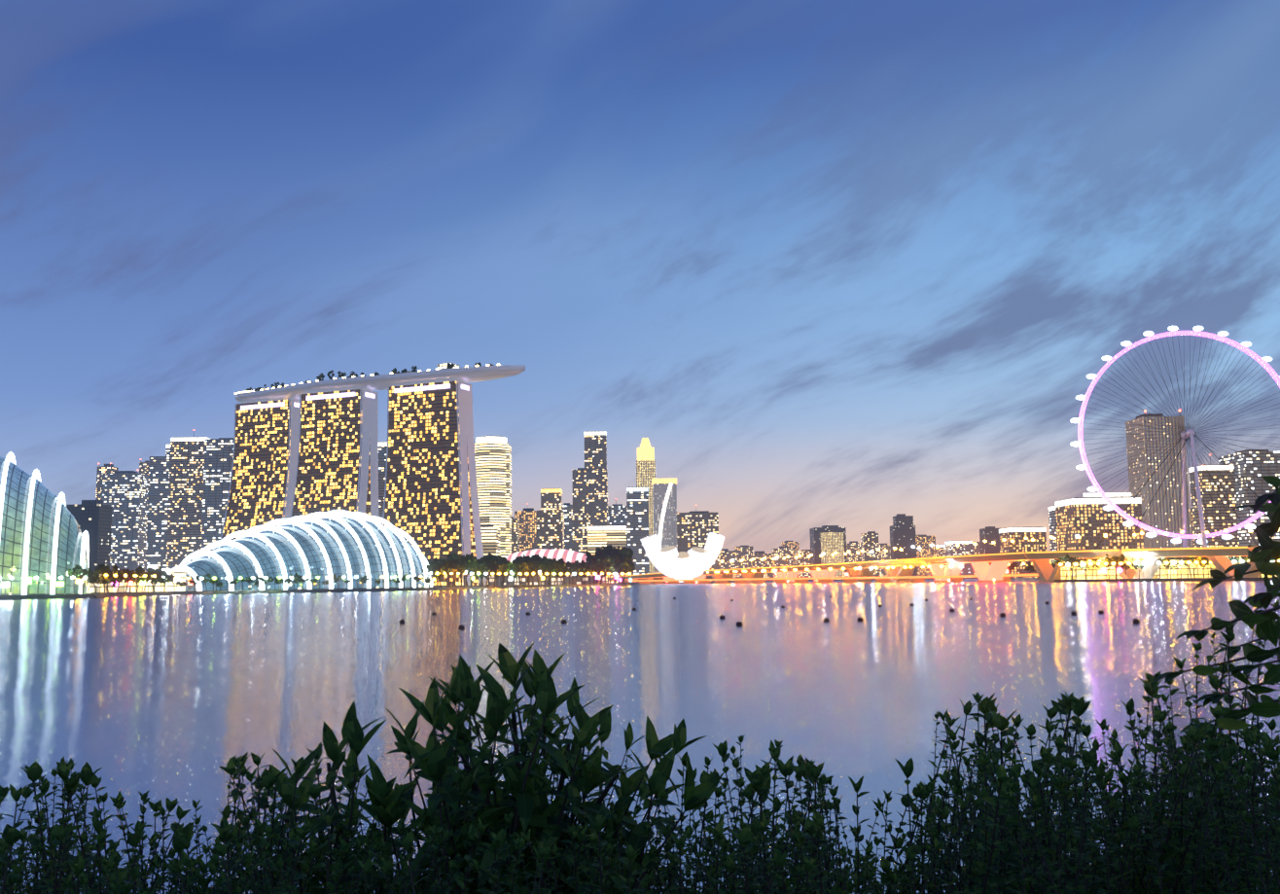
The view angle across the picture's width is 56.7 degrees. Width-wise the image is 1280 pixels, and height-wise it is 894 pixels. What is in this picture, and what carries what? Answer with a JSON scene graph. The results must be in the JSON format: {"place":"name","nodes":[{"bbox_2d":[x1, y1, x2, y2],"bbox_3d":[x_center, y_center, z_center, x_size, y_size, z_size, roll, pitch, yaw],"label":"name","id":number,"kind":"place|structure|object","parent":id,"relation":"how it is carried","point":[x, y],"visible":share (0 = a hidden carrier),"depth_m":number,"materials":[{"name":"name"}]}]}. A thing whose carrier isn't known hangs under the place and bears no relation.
{"place":"outdoors","nodes":[
{"label":"outdoors","id":0,"kind":"place"},
{"bbox_2d":[220,380,485,585],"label":"hotel towers","id":1,"kind":"structure","parent":0,"point":[305,454],"depth_m":1169.30,"materials":[{"name":"yellow"}]},
{"bbox_2d":[234,362,525,403],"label":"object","id":2,"kind":"structure","parent":1,"relation":"on","point":[442,373],"depth_m":1163.37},
{"bbox_2d":[246,361,493,391],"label":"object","id":3,"kind":"structure","parent":2,"relation":"on","point":[394,371],"depth_m":1192.57,"materials":[{"name":"plant"}]},
{"bbox_2d":[0,576,1272,600],"bbox_3d":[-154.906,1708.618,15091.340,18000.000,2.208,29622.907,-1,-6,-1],"label":"land","id":4,"kind":"structure","parent":0,"point":[90,595],"depth_m":635.41,"materials":[{"name":"black soil"}]},
{"bbox_2d":[0,451,90,595],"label":"glass dome","id":5,"kind":"object","parent":4,"relation":"on","point":[43,537],"depth_m":458.63,"materials":[{"name":"teal glass"}]},
{"bbox_2d":[89,570,188,592],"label":"garden pavilion","id":6,"kind":"structure","parent":4,"relation":"on","point":[169,586],"depth_m":593.43,"materials":[{"name":"white glass"}]},
{"bbox_2d":[169,509,433,590],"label":"glass conservatory dome","id":7,"kind":"structure","parent":4,"relation":"on","point":[324,546],"depth_m":662.53,"materials":[{"name":"white glass"}]},
{"bbox_2d":[505,549,586,570],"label":"canopy roof","id":8,"kind":"structure","parent":4,"relation":"on","point":[566,555],"depth_m":1128.09,"materials":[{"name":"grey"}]},
{"bbox_2d":[489,571,604,585],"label":"waterfront promenade building","id":9,"kind":"structure","parent":4,"relation":"on","point":[566,580],"depth_m":1116.23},
{"bbox_2d":[0,559,1279,595],"bbox_3d":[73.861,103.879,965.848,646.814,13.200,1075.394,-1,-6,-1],"label":"street lights","id":10,"kind":"object","parent":4,"relation":"on","point":[60,584],"visible":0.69,"depth_m":684.83,"materials":[{"name":"yellow"}]},
{"bbox_2d":[67,544,1278,593],"bbox_3d":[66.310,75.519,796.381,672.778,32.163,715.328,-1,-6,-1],"label":"bank trees","id":11,"kind":"object","parent":4,"relation":"on","point":[609,558],"visible":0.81,"depth_m":738.80,"materials":[{"name":"green plant"}]},
{"bbox_2d":[640,532,725,582],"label":"lotus-shaped museum","id":12,"kind":"structure","parent":4,"relation":"on","point":[670,561],"depth_m":1322.01,"materials":[{"name":"white"}]},
{"bbox_2d":[605,545,1261,584],"bbox_3d":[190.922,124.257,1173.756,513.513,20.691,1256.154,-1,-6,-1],"label":"bridge","id":13,"kind":"structure","parent":4,"relation":"on","point":[997,567],"depth_m":884.73,"materials":[{"name":"orange concrete"}]},
{"bbox_2d":[695,528,1279,582],"bbox_3d":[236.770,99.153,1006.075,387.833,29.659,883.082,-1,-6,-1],"label":"bridge lamps","id":14,"kind":"object","parent":13,"relation":"on","point":[957,545],"visible":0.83,"depth_m":963.73,"materials":[{"name":"yellow"}]},
{"bbox_2d":[1082,556,1241,561],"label":"flyer terminal","id":15,"kind":"object","parent":4,"relation":"on","point":[1130,558],"depth_m":772.64,"materials":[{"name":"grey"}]},
{"bbox_2d":[1069,325,1279,548],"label":"ferris wheel","id":16,"kind":"object","parent":15,"relation":"on","point":[1188,434],"visible":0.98,"depth_m":811.08,"materials":[{"name":"white metal"}]},
{"bbox_2d":[1060,559,1276,579],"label":"pavilion","id":17,"kind":"structure","parent":4,"relation":"on","point":[1100,574],"depth_m":726.67,"materials":[{"name":"yellow"}]},
{"bbox_2d":[0,577,1279,893],"bbox_3d":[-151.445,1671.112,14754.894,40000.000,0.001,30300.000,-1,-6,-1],"label":"water","id":18,"kind":"structure","parent":0,"point":[179,698],"depth_m":50.75,"materials":[{"name":"liquid"}]},
{"bbox_2d":[398,593,1139,629],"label":"buoys","id":19,"kind":"object","parent":18,"relation":"on","point":[860,619],"visible":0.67,"depth_m":121.36,"materials":[{"name":"grey plastic"}]},
{"bbox_2d":[66,409,1279,582],"bbox_3d":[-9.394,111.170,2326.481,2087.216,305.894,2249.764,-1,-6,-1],"label":"city skyline buildings","id":20,"kind":"structure","parent":0,"point":[167,511],"depth_m":1856.04,"materials":[{"name":"grey"}]},
{"bbox_2d":[325,476,1279,888],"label":"leaves","id":21,"kind":"object","parent":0,"point":[1265,628],"visible":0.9,"depth_m":2.92,"materials":[{"name":"green plant"}]},
{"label":"bank ground","id":22,"kind":"structure","parent":0,"visible":0},
{"bbox_2d":[0,599,1279,893],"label":"shrubs","id":23,"kind":"object","parent":22,"relation":"on","point":[525,836],"visible":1,"depth_m":2.57,"materials":[{"name":"green plant"}]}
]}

